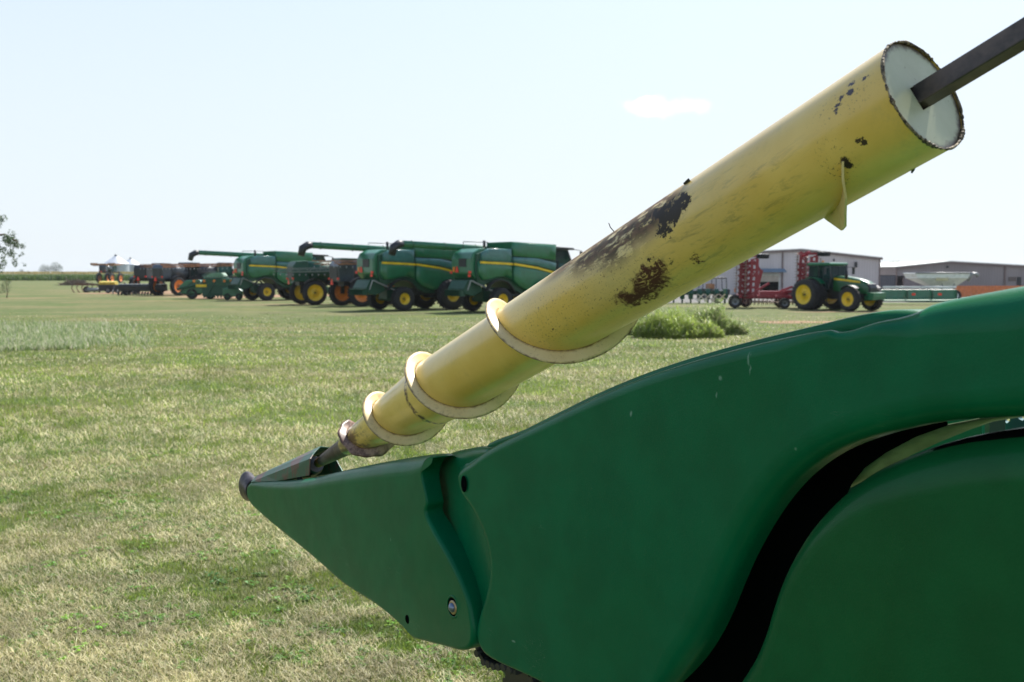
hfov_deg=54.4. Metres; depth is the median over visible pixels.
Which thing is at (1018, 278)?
door
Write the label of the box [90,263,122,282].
field sprayer
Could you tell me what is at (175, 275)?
field sprayer
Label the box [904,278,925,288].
roller door
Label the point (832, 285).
tractor
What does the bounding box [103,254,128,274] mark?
grain bin
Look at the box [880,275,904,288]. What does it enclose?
steel fence
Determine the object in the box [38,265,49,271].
distant tree
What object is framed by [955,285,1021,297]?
orange fence
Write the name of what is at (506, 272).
combine harvester
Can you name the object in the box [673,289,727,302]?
row planter
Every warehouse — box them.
[693,248,882,293]
[880,261,1023,288]
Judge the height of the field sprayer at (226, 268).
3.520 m
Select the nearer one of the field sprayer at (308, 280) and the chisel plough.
the field sprayer at (308, 280)
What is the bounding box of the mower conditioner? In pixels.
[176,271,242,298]
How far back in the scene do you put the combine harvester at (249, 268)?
86.09 m
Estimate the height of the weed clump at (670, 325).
1.593 m
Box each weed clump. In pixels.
[629,312,653,334]
[630,301,724,338]
[676,283,749,334]
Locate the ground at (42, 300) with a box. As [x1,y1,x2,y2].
[0,274,1023,681]
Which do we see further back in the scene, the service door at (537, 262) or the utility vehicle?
the utility vehicle
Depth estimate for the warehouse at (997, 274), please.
117.71 m
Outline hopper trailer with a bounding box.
[903,272,979,298]
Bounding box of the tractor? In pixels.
[791,260,885,310]
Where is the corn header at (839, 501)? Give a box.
[239,17,1023,681]
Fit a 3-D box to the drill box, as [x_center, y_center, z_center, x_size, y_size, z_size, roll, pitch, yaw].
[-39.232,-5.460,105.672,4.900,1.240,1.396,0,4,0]
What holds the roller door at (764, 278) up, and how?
in the warehouse at (777, 267)
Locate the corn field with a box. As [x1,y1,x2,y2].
[0,271,256,280]
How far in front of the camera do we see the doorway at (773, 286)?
111.78 m
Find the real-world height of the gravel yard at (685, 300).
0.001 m
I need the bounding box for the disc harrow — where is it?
[728,251,829,308]
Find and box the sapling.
[0,275,11,297]
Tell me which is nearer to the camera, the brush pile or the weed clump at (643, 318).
the weed clump at (643, 318)
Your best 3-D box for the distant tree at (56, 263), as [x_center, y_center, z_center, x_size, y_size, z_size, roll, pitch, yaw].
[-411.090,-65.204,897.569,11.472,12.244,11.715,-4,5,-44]
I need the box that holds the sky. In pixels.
[0,0,1023,271]
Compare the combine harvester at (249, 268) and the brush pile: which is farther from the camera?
the brush pile
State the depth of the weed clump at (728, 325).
38.58 m
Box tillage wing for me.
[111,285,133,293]
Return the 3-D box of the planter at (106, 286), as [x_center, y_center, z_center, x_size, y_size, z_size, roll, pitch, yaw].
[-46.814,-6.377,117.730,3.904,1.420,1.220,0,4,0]
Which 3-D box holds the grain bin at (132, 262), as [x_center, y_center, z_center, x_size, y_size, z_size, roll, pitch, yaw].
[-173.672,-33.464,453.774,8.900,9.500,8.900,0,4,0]
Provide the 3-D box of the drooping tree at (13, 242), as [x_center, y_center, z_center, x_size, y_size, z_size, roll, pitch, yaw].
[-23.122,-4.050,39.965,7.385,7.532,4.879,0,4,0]
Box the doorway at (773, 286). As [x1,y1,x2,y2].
[760,282,778,290]
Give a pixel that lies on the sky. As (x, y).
(144, 131)
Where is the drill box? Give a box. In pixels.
[118,284,167,294]
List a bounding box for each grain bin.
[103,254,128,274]
[126,257,138,274]
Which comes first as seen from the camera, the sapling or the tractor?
the tractor
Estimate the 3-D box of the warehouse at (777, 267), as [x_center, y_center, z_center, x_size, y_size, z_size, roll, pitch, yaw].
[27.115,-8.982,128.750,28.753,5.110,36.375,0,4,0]
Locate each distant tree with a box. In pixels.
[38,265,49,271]
[48,262,62,271]
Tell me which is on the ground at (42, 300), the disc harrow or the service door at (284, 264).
the disc harrow
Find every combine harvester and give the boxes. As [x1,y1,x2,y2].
[188,250,333,300]
[298,241,460,310]
[389,240,581,310]
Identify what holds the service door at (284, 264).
in the combine harvester at (249, 268)
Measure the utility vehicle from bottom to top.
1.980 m
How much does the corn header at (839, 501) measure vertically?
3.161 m
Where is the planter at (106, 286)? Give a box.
[98,281,124,292]
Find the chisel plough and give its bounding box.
[71,283,100,292]
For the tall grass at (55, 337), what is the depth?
36.07 m
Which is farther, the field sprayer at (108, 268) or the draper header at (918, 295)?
the field sprayer at (108, 268)
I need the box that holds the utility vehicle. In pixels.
[697,277,729,297]
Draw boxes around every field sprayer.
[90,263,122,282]
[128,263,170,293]
[139,262,210,295]
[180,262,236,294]
[271,258,356,304]
[312,260,394,306]
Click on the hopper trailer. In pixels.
(940, 278)
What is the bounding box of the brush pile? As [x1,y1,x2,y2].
[59,277,92,285]
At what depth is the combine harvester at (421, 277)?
63.20 m
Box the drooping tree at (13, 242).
[0,214,26,273]
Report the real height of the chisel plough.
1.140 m
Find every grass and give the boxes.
[0,318,159,351]
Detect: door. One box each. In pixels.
[276,262,288,266]
[414,258,451,268]
[512,257,555,270]
[760,276,778,281]
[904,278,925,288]
[1017,277,1020,285]
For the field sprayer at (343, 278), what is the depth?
70.71 m
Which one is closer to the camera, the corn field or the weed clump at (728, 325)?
the weed clump at (728, 325)
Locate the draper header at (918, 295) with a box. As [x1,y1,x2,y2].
[880,286,956,301]
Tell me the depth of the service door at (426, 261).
64.07 m
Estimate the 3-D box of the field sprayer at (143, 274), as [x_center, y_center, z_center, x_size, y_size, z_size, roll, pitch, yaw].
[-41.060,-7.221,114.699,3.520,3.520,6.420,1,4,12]
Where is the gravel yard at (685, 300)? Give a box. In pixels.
[669,294,962,302]

